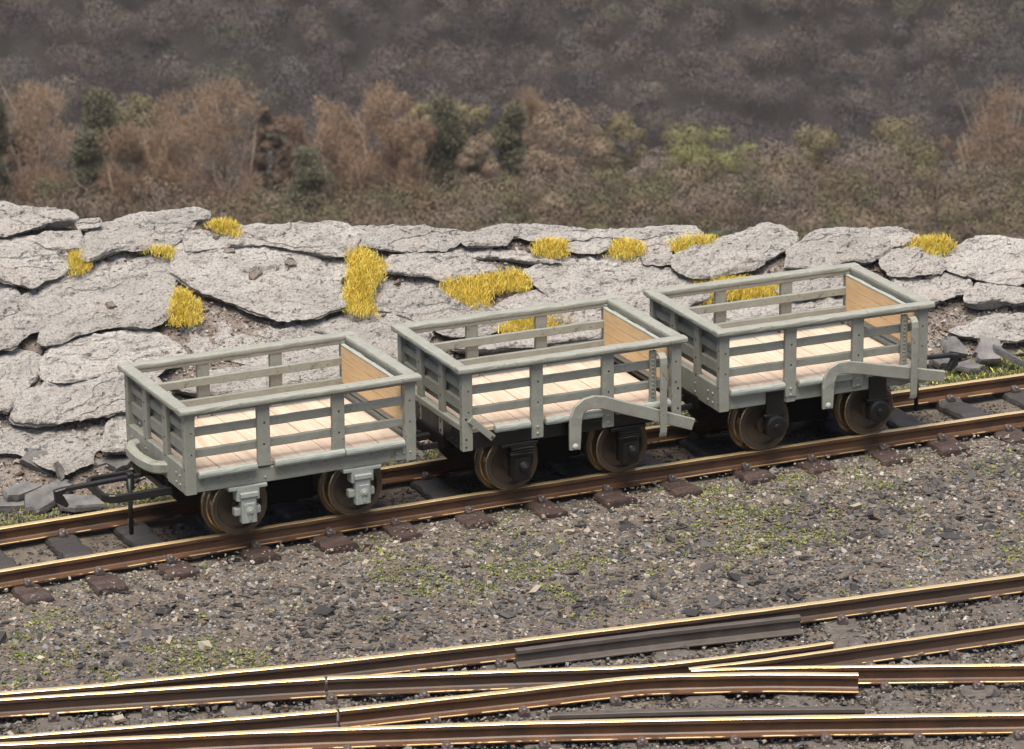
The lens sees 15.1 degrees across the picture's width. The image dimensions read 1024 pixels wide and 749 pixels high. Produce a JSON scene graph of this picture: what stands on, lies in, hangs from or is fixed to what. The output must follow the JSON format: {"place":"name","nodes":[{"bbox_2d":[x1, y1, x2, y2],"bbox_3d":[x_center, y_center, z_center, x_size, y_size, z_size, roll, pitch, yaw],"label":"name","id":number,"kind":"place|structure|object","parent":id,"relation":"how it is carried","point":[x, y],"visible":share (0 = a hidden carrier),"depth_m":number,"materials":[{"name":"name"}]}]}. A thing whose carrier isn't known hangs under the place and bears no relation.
{"place":"outdoors","nodes":[
{"label":"outdoors","id":0,"kind":"place"},
{"bbox_2d":[0,0,1023,254],"bbox_3d":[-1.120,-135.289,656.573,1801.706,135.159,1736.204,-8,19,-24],"label":"hillside","id":1,"kind":"structure","parent":0,"point":[754,24],"depth_m":502.93,"materials":[{"name":"plant"}]},
{"bbox_2d":[0,98,13,201],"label":"pine tree","id":2,"kind":"object","parent":1,"relation":"on","point":[4,127],"visible":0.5,"depth_m":250.68,"materials":[{"name":"green plant"}]},
{"bbox_2d":[0,120,37,205],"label":"bare tree","id":3,"kind":"object","parent":1,"relation":"on","point":[11,160],"visible":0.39,"depth_m":256.63,"materials":[{"name":"brown plant"}]},
{"bbox_2d":[0,77,83,206],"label":"birch tree","id":4,"kind":"object","parent":1,"relation":"on","point":[41,171],"visible":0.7,"depth_m":252.89,"materials":[{"name":"brown plant"}]},
{"bbox_2d":[64,128,108,212],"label":"pine tree","id":5,"kind":"object","parent":1,"relation":"on","point":[88,164],"visible":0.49,"depth_m":248.72,"materials":[{"name":"green plant"}]},
{"bbox_2d":[62,86,131,218],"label":"pine tree","id":6,"kind":"object","parent":1,"relation":"on","point":[98,101],"visible":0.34,"depth_m":250.92,"materials":[{"name":"green plant"}]},
{"bbox_2d":[95,120,153,216],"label":"birch tree","id":7,"kind":"object","parent":1,"relation":"on","point":[136,154],"visible":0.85,"depth_m":247.83,"materials":[{"name":"brown plant"}]},
{"bbox_2d":[111,91,182,210],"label":"bare tree","id":8,"kind":"object","parent":1,"relation":"on","point":[145,101],"visible":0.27,"depth_m":259.92,"materials":[{"name":"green plant"}]},
{"bbox_2d":[139,88,217,208],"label":"birch tree","id":9,"kind":"object","parent":1,"relation":"on","point":[169,169],"visible":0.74,"depth_m":255.44,"materials":[{"name":"brown plant"}]},
{"bbox_2d":[176,73,263,224],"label":"birch tree","id":10,"kind":"object","parent":1,"relation":"on","point":[213,124],"visible":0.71,"depth_m":253.62,"materials":[{"name":"brown plant"}]},
{"bbox_2d":[249,103,291,218],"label":"bare tree","id":11,"kind":"object","parent":1,"relation":"on","point":[260,158],"visible":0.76,"depth_m":254.94,"materials":[{"name":"brown plant"}]},
{"bbox_2d":[278,111,313,212],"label":"birch tree","id":12,"kind":"object","parent":1,"relation":"on","point":[297,131],"visible":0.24,"depth_m":262.86,"materials":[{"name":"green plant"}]},
{"bbox_2d":[283,143,339,222],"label":"pine tree","id":13,"kind":"object","parent":1,"relation":"on","point":[311,175],"visible":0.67,"depth_m":246.79,"materials":[{"name":"plant"}]},
{"bbox_2d":[311,91,372,208],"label":"birch tree","id":14,"kind":"object","parent":1,"relation":"on","point":[329,132],"visible":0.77,"depth_m":253.63,"materials":[{"name":"brown plant"}]},
{"bbox_2d":[341,81,420,215],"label":"birch tree","id":15,"kind":"object","parent":1,"relation":"on","point":[357,173],"visible":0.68,"depth_m":251.45,"materials":[{"name":"brown plant"}]},
{"bbox_2d":[375,114,440,222],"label":"birch tree","id":16,"kind":"object","parent":1,"relation":"on","point":[420,128],"visible":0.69,"depth_m":249.71,"materials":[{"name":"brown plant"}]},
{"bbox_2d":[400,99,434,210],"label":"bare tree","id":17,"kind":"object","parent":1,"relation":"on","point":[419,109],"visible":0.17,"depth_m":264.67,"materials":[{"name":"green plant"}]},
{"bbox_2d":[415,92,468,224],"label":"pine tree","id":18,"kind":"object","parent":1,"relation":"on","point":[453,139],"visible":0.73,"depth_m":250.38,"materials":[{"name":"green plant"}]},
{"bbox_2d":[449,99,495,193],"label":"bare tree","id":19,"kind":"object","parent":1,"relation":"on","point":[472,115],"visible":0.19,"depth_m":261.59,"materials":[{"name":"green plant"}]},
{"bbox_2d":[452,130,502,204],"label":"bare tree","id":20,"kind":"object","parent":1,"relation":"on","point":[470,164],"visible":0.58,"depth_m":248.95,"materials":[{"name":"brown plant"}]},
{"bbox_2d":[485,97,531,223],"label":"pine tree","id":21,"kind":"object","parent":1,"relation":"on","point":[507,131],"visible":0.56,"depth_m":252.49,"materials":[{"name":"green plant"}]},
{"bbox_2d":[0,0,1023,237],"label":"wood","id":22,"kind":"object","parent":1,"relation":"on","point":[769,94],"visible":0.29,"depth_m":498.29,"materials":[{"name":"grey"}]},
{"bbox_2d":[0,137,1023,248],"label":"undergrowth","id":23,"kind":"object","parent":1,"relation":"on","point":[464,215],"visible":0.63,"depth_m":241.55,"materials":[{"name":"brown"}]},
{"bbox_2d":[501,85,553,220],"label":"birch tree","id":24,"kind":"object","parent":1,"relation":"on","point":[532,104],"visible":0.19,"depth_m":268.30,"materials":[{"name":"brown plant"}]},
{"bbox_2d":[526,150,583,224],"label":"bare tree","id":25,"kind":"object","parent":1,"relation":"on","point":[551,158],"visible":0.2,"depth_m":250.18,"materials":[{"name":"brown plant"}]},
{"bbox_2d":[516,95,620,225],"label":"bare tree","id":26,"kind":"object","parent":1,"relation":"on","point":[591,154],"visible":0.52,"depth_m":262.60,"materials":[{"name":"brown plant"}]},
{"bbox_2d":[581,108,650,228],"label":"bare tree","id":27,"kind":"object","parent":1,"relation":"on","point":[621,123],"visible":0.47,"depth_m":268.81,"materials":[{"name":"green plant"}]},
{"bbox_2d":[613,147,698,226],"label":"bare tree","id":28,"kind":"object","parent":1,"relation":"on","point":[641,167],"visible":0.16,"depth_m":255.02,"materials":[{"name":"green plant"}]},
{"bbox_2d":[652,116,710,222],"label":"bare tree","id":29,"kind":"object","parent":1,"relation":"on","point":[666,134],"visible":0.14,"depth_m":283.54,"materials":[{"name":"green plant"}]},
{"bbox_2d":[660,120,761,235],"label":"leafy tree","id":30,"kind":"object","parent":1,"relation":"on","point":[680,154],"visible":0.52,"depth_m":275.05,"materials":[{"name":"green plant"}]},
{"bbox_2d":[733,135,817,225],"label":"bare tree","id":31,"kind":"object","parent":1,"relation":"on","point":[767,153],"visible":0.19,"depth_m":263.65,"materials":[{"name":"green plant"}]},
{"bbox_2d":[777,122,843,216],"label":"bare tree","id":32,"kind":"object","parent":1,"relation":"on","point":[813,137],"visible":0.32,"depth_m":264.93,"materials":[{"name":"green plant"}]},
{"bbox_2d":[816,138,920,225],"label":"bare tree","id":33,"kind":"object","parent":1,"relation":"on","point":[853,160],"visible":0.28,"depth_m":253.42,"materials":[{"name":"green plant"}]},
{"bbox_2d":[854,115,950,226],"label":"bare tree","id":34,"kind":"object","parent":1,"relation":"on","point":[892,127],"visible":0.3,"depth_m":261.52,"materials":[{"name":"brown plant"}]},
{"bbox_2d":[908,133,979,229],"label":"bare tree","id":35,"kind":"object","parent":1,"relation":"on","point":[949,140],"visible":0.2,"depth_m":259.45,"materials":[{"name":"brown plant"}]},
{"bbox_2d":[948,70,1023,233],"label":"birch tree","id":36,"kind":"object","parent":1,"relation":"on","point":[994,123],"visible":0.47,"depth_m":254.27,"materials":[{"name":"brown plant"}]},
{"bbox_2d":[996,124,1023,222],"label":"bare tree","id":37,"kind":"object","parent":1,"relation":"on","point":[1017,142],"visible":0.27,"depth_m":252.52,"materials":[{"name":"brown plant"}]},
{"bbox_2d":[0,353,1023,748],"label":"ground","id":38,"kind":"structure","parent":0,"point":[84,538],"depth_m":27.79,"materials":[{"name":"grey gravel"}]},
{"bbox_2d":[56,494,106,511],"bbox_3d":[-3.257,0.968,29.143,0.362,0.055,0.228,-2,23,-17],"label":"slate shard","id":39,"kind":"object","parent":38,"relation":"on","point":[78,503],"visible":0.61,"depth_m":29.10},
{"bbox_2d":[0,573,1023,748],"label":"railway turnout","id":40,"kind":"object","parent":38,"relation":"on","point":[811,669],"visible":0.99,"depth_m":25.48,"materials":[{"name":"brown metal"}]},
{"bbox_2d":[0,373,1023,605],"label":"narrow gauge track","id":41,"kind":"structure","parent":38,"relation":"on","point":[144,541],"depth_m":29.21,"materials":[{"name":"metal"}]},
{"bbox_2d":[53,331,421,534],"bbox_3d":[-2.065,0.531,28.529,2.824,1.107,1.314,-9,19,-24],"label":"slate wagon","id":42,"kind":"object","parent":41,"relation":"on","point":[235,462],"visible":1,"depth_m":28.34,"materials":[{"name":"grey paint"}]},
{"bbox_2d":[391,295,694,489],"bbox_3d":[0.213,0.198,29.531,2.226,1.106,1.394,-8,19,-23],"label":"slate wagon","id":43,"kind":"object","parent":41,"relation":"on","point":[507,421],"visible":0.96,"depth_m":29.21,"materials":[{"name":"grey paint"}]},
{"bbox_2d":[643,262,958,450],"bbox_3d":[2.374,-0.112,30.463,2.654,1.106,1.396,-8,19,-23],"label":"slate wagon","id":44,"kind":"object","parent":41,"relation":"on","point":[760,383],"visible":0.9,"depth_m":30.04,"materials":[{"name":"grey paint"}]},
{"bbox_2d":[0,351,1023,690],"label":"moss","id":45,"kind":"object","parent":38,"relation":"on","point":[380,551],"visible":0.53,"depth_m":28.09,"materials":[{"name":"green"}]},
{"bbox_2d":[0,228,1023,497],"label":"bank","id":46,"kind":"structure","parent":0,"point":[10,476],"depth_m":30.89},
{"bbox_2d":[0,348,41,414],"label":"rock","id":47,"kind":"object","parent":46,"relation":"on","point":[19,367],"visible":1,"depth_m":29.96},
{"bbox_2d":[0,282,45,350],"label":"rock","id":48,"kind":"object","parent":46,"relation":"on","point":[20,320],"visible":1,"depth_m":30.26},
{"bbox_2d":[19,445,53,477],"bbox_3d":[-3.623,0.679,29.462,0.247,0.308,0.054,-26,-12,-39],"label":"slate shard","id":49,"kind":"object","parent":46,"relation":"on","point":[26,459],"visible":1,"depth_m":29.44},
{"bbox_2d":[0,200,78,237],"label":"rock","id":50,"kind":"object","parent":46,"relation":"on","point":[16,219],"visible":1,"depth_m":30.96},
{"bbox_2d":[0,422,104,474],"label":"rock","id":51,"kind":"object","parent":46,"relation":"on","point":[69,451],"visible":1,"depth_m":29.59,"materials":[{"name":"stone"}]},
{"bbox_2d":[9,372,173,427],"bbox_3d":[-3.296,0.188,29.931,1.333,0.274,0.414,-8,19,-24],"label":"rock","id":52,"kind":"object","parent":51,"relation":"on","point":[46,403],"visible":0.84,"depth_m":29.83,"materials":[{"name":"stone"}]},
{"bbox_2d":[39,329,186,383],"bbox_3d":[-3.154,-0.137,30.253,1.219,0.305,0.490,-8,19,-24],"label":"rock","id":53,"kind":"object","parent":52,"relation":"on","point":[86,357],"visible":0.91,"depth_m":30.23,"materials":[{"name":"stone"}]},
{"bbox_2d":[21,251,175,347],"bbox_3d":[-3.224,-0.634,30.638,1.554,0.539,0.840,-18,24,-43],"label":"rock","id":54,"kind":"object","parent":46,"relation":"on","point":[70,308],"visible":1,"depth_m":30.63,"materials":[{"name":"stone"}]},
{"bbox_2d":[0,235,70,288],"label":"rock","id":55,"kind":"object","parent":54,"relation":"on","point":[26,262],"visible":1,"depth_m":30.65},
{"bbox_2d":[32,230,84,251],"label":"rock","id":56,"kind":"object","parent":55,"relation":"on","point":[59,241],"visible":1,"depth_m":30.88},
{"bbox_2d":[63,247,92,278],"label":"grass tuft","id":57,"kind":"object","parent":54,"relation":"on","point":[77,265],"visible":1,"depth_m":30.76,"materials":[{"name":"yellow plant"}]},
{"bbox_2d":[165,283,206,330],"bbox_3d":[-2.632,-0.545,30.738,0.386,0.284,0.381,-8,19,-24],"label":"grass tuft","id":58,"kind":"object","parent":54,"relation":"on","point":[188,304],"visible":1,"depth_m":30.70,"materials":[{"name":"yellow plant"}]},
{"bbox_2d":[105,454,130,471],"bbox_3d":[-3.017,0.662,29.693,0.264,0.055,0.186,-22,46,-32],"label":"slate shard","id":59,"kind":"object","parent":46,"relation":"on","point":[117,462],"visible":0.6,"depth_m":29.64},
{"bbox_2d":[78,206,210,262],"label":"rock","id":60,"kind":"object","parent":46,"relation":"on","point":[136,232],"visible":1,"depth_m":31.20,"materials":[{"name":"stone"}]},
{"bbox_2d":[75,217,102,229],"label":"rock","id":61,"kind":"object","parent":60,"relation":"on","point":[88,223],"visible":1,"depth_m":31.07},
{"bbox_2d":[100,414,196,454],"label":"rock","id":62,"kind":"object","parent":46,"relation":"on","point":[114,441],"visible":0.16,"depth_m":29.71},
{"bbox_2d":[137,243,178,259],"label":"grass tuft","id":63,"kind":"object","parent":46,"relation":"on","point":[167,251],"visible":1,"depth_m":31.05,"materials":[{"name":"yellow plant"}]},
{"bbox_2d":[169,356,339,396],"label":"rock","id":64,"kind":"object","parent":46,"relation":"on","point":[263,382],"visible":0.35,"depth_m":30.42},
{"bbox_2d":[168,240,351,322],"bbox_3d":[-2.044,-0.807,31.269,1.436,0.543,0.968,1,17,4],"label":"rock","id":65,"kind":"object","parent":46,"relation":"on","point":[307,287],"visible":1,"depth_m":31.12,"materials":[{"name":"stone"}]},
{"bbox_2d":[182,317,338,365],"bbox_3d":[-1.924,-0.212,30.902,1.628,0.572,0.748,0,17,2],"label":"rock","id":66,"kind":"object","parent":46,"relation":"on","point":[292,330],"visible":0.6,"depth_m":30.82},
{"bbox_2d":[182,220,360,257],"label":"rock","id":67,"kind":"object","parent":46,"relation":"on","point":[329,238],"visible":1,"depth_m":31.49,"materials":[{"name":"stone"}]},
{"bbox_2d":[203,216,244,237],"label":"grass tuft","id":68,"kind":"object","parent":67,"relation":"on","point":[226,226],"visible":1,"depth_m":31.36,"materials":[{"name":"yellow plant"}]},
{"bbox_2d":[337,242,390,318],"bbox_3d":[-1.204,-0.768,31.371,0.407,0.484,0.712,1,17,4],"label":"grass tuft","id":69,"kind":"object","parent":46,"relation":"on","point":[366,273],"visible":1,"depth_m":31.33,"materials":[{"name":"yellow plant"}]},
{"bbox_2d":[314,310,434,368],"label":"rock","id":70,"kind":"object","parent":46,"relation":"on","point":[380,334],"visible":0.55,"depth_m":31.11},
{"bbox_2d":[382,252,497,282],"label":"rock","id":71,"kind":"object","parent":46,"relation":"on","point":[436,266],"visible":1,"depth_m":31.68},
{"bbox_2d":[352,224,467,252],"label":"rock","id":72,"kind":"object","parent":71,"relation":"on","point":[423,238],"visible":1,"depth_m":31.82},
{"bbox_2d":[372,275,515,337],"bbox_3d":[-0.564,-0.577,31.450,1.217,0.429,0.572,4,18,15],"label":"rock","id":73,"kind":"object","parent":46,"relation":"on","point":[428,301],"visible":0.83,"depth_m":31.43,"materials":[{"name":"stone"}]},
{"bbox_2d":[438,266,533,309],"bbox_3d":[-0.195,-0.708,31.642,0.863,0.278,0.374,-8,19,-24],"label":"grass tuft","id":74,"kind":"object","parent":73,"relation":"on","point":[491,282],"visible":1,"depth_m":31.62,"materials":[{"name":"yellow plant"}]},
{"bbox_2d":[0,350,1023,525],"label":"turf","id":75,"kind":"structure","parent":46,"relation":"on","point":[951,377],"depth_m":32.09,"materials":[{"name":"green"}]},
{"bbox_2d":[0,498,23,512],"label":"slate shard","id":76,"kind":"object","parent":75,"relation":"on","point":[9,506],"visible":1,"depth_m":29.07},
{"bbox_2d":[2,480,41,501],"bbox_3d":[-3.724,0.880,29.229,0.336,0.054,0.154,-17,38,-42],"label":"slate shard","id":77,"kind":"object","parent":76,"relation":"on","point":[16,492],"visible":1,"depth_m":29.18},
{"bbox_2d":[24,479,72,515],"bbox_3d":[-3.514,0.924,29.209,0.519,0.055,0.331,-20,35,-32],"label":"slate shard","id":78,"kind":"object","parent":75,"relation":"on","point":[40,500],"visible":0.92,"depth_m":29.14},
{"bbox_2d":[929,351,949,368],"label":"slate shard","id":79,"kind":"object","parent":75,"relation":"on","point":[940,363],"visible":0.5,"depth_m":32.30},
{"bbox_2d":[939,336,967,357],"bbox_3d":[3.718,-0.235,32.446,0.218,0.054,0.222,-1,49,-36],"label":"slate shard","id":80,"kind":"object","parent":75,"relation":"on","point":[951,344],"visible":0.89,"depth_m":32.42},
{"bbox_2d":[954,359,985,372],"bbox_3d":[3.816,-0.073,32.278,0.339,0.044,0.188,-2,28,-25],"label":"slate shard","id":81,"kind":"object","parent":75,"relation":"on","point":[969,366],"visible":0.96,"depth_m":32.24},
{"bbox_2d":[972,335,1002,364],"bbox_3d":[4.003,-0.201,32.392,0.243,0.066,0.307,15,48,0],"label":"slate shard","id":82,"kind":"object","parent":75,"relation":"on","point":[984,353],"visible":1,"depth_m":32.34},
{"bbox_2d":[992,344,1023,367],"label":"slate shard","id":83,"kind":"object","parent":75,"relation":"on","point":[1004,353],"visible":1,"depth_m":32.31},
{"bbox_2d":[0,228,1023,495],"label":"rubble","id":84,"kind":"object","parent":46,"relation":"on","point":[780,256],"visible":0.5,"depth_m":31.21,"materials":[{"name":"grey stone"}]},
{"bbox_2d":[699,289,905,323],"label":"rock","id":85,"kind":"object","parent":84,"relation":"on","point":[773,309],"visible":0.3,"depth_m":32.30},
{"bbox_2d":[689,273,778,305],"bbox_3d":[1.905,-0.736,32.350,0.837,0.255,0.356,-8,19,-24],"label":"grass tuft","id":86,"kind":"object","parent":85,"relation":"on","point":[757,291],"visible":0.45,"depth_m":32.32,"materials":[{"name":"yellow plant"}]},
{"bbox_2d":[775,277,870,295],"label":"rock","id":87,"kind":"object","parent":85,"relation":"on","point":[810,285],"visible":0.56,"depth_m":32.54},
{"bbox_2d":[451,320,600,354],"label":"rock","id":88,"kind":"object","parent":46,"relation":"on","point":[528,343],"visible":0.34,"depth_m":31.33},
{"bbox_2d":[494,313,577,333],"bbox_3d":[0.203,-0.433,31.504,0.772,0.216,0.268,-8,19,-24],"label":"grass tuft","id":89,"kind":"object","parent":88,"relation":"on","point":[525,324],"visible":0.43,"depth_m":31.43,"materials":[{"name":"yellow plant"}]},
{"bbox_2d":[493,289,627,324],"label":"rock","id":90,"kind":"object","parent":88,"relation":"on","point":[530,298],"visible":0.38,"depth_m":31.69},
{"bbox_2d":[523,252,708,331],"bbox_3d":[0.908,-0.689,32.033,1.558,0.534,0.837,-8,19,-24],"label":"rock","id":91,"kind":"object","parent":46,"relation":"on","point":[627,280],"visible":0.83,"depth_m":32.05,"materials":[{"name":"stone"}]},
{"bbox_2d":[443,245,562,264],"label":"rock","id":92,"kind":"object","parent":91,"relation":"on","point":[521,257],"visible":1,"depth_m":31.97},
{"bbox_2d":[458,223,521,247],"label":"rock","id":93,"kind":"object","parent":92,"relation":"on","point":[490,237],"visible":1,"depth_m":32.02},
{"bbox_2d":[529,235,572,260],"bbox_3d":[0.328,-1.056,32.088,0.413,0.196,0.254,-8,19,-24],"label":"grass tuft","id":94,"kind":"object","parent":92,"relation":"on","point":[550,244],"visible":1,"depth_m":32.06,"materials":[{"name":"yellow plant"}]},
{"bbox_2d":[565,238,612,253],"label":"rock","id":95,"kind":"object","parent":91,"relation":"on","point":[595,246],"visible":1,"depth_m":32.23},
{"bbox_2d":[501,223,584,240],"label":"rock","id":96,"kind":"object","parent":95,"relation":"on","point":[531,232],"visible":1,"depth_m":32.24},
{"bbox_2d":[567,227,593,240],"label":"rock","id":97,"kind":"object","parent":96,"relation":"on","point":[577,233],"visible":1,"depth_m":32.30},
{"bbox_2d":[603,236,646,260],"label":"grass tuft","id":98,"kind":"object","parent":91,"relation":"on","point":[627,249],"visible":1,"depth_m":32.29,"materials":[{"name":"yellow plant"}]},
{"bbox_2d":[589,225,703,265],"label":"rock","id":99,"kind":"object","parent":91,"relation":"on","point":[658,251],"visible":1,"depth_m":32.48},
{"bbox_2d":[649,293,712,307],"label":"rock","id":100,"kind":"object","parent":91,"relation":"on","point":[688,301],"visible":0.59,"depth_m":32.12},
{"bbox_2d":[670,222,798,281],"bbox_3d":[1.911,-1.034,32.598,1.336,0.318,0.384,-13,21,-35],"label":"rock","id":101,"kind":"object","parent":46,"relation":"on","point":[749,249],"visible":1,"depth_m":32.54,"materials":[{"name":"stone"}]},
{"bbox_2d":[666,232,718,252],"bbox_3d":[1.542,-1.122,32.531,0.525,0.177,0.216,-8,19,-24],"label":"grass tuft","id":102,"kind":"object","parent":101,"relation":"on","point":[682,244],"visible":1,"depth_m":32.50,"materials":[{"name":"yellow plant"}]},
{"bbox_2d":[784,227,892,270],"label":"rock","id":103,"kind":"object","parent":46,"relation":"on","point":[830,246],"visible":0.98,"depth_m":32.90,"materials":[{"name":"stone"}]},
{"bbox_2d":[887,271,972,304],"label":"rock","id":104,"kind":"object","parent":46,"relation":"on","point":[942,287],"visible":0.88,"depth_m":32.92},
{"bbox_2d":[879,241,947,277],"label":"rock","id":105,"kind":"object","parent":104,"relation":"on","point":[911,261],"visible":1,"depth_m":33.01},
{"bbox_2d":[865,226,921,247],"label":"rock","id":106,"kind":"object","parent":105,"relation":"on","point":[898,236],"visible":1,"depth_m":33.16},
{"bbox_2d":[902,231,957,256],"bbox_3d":[3.594,-1.116,33.183,0.540,0.200,0.248,-8,19,-24],"label":"grass tuft","id":107,"kind":"object","parent":105,"relation":"on","point":[940,245],"visible":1,"depth_m":33.19,"materials":[{"name":"yellow plant"}]},
{"bbox_2d":[944,235,1023,286],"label":"rock","id":108,"kind":"object","parent":46,"relation":"on","point":[996,259],"visible":1,"depth_m":33.27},
{"bbox_2d":[947,312,1023,343],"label":"rock","id":109,"kind":"object","parent":46,"relation":"on","point":[1006,328],"visible":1,"depth_m":32.74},
{"bbox_2d":[963,282,1023,309],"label":"rock","id":110,"kind":"object","parent":46,"relation":"on","point":[981,296],"visible":1,"depth_m":32.95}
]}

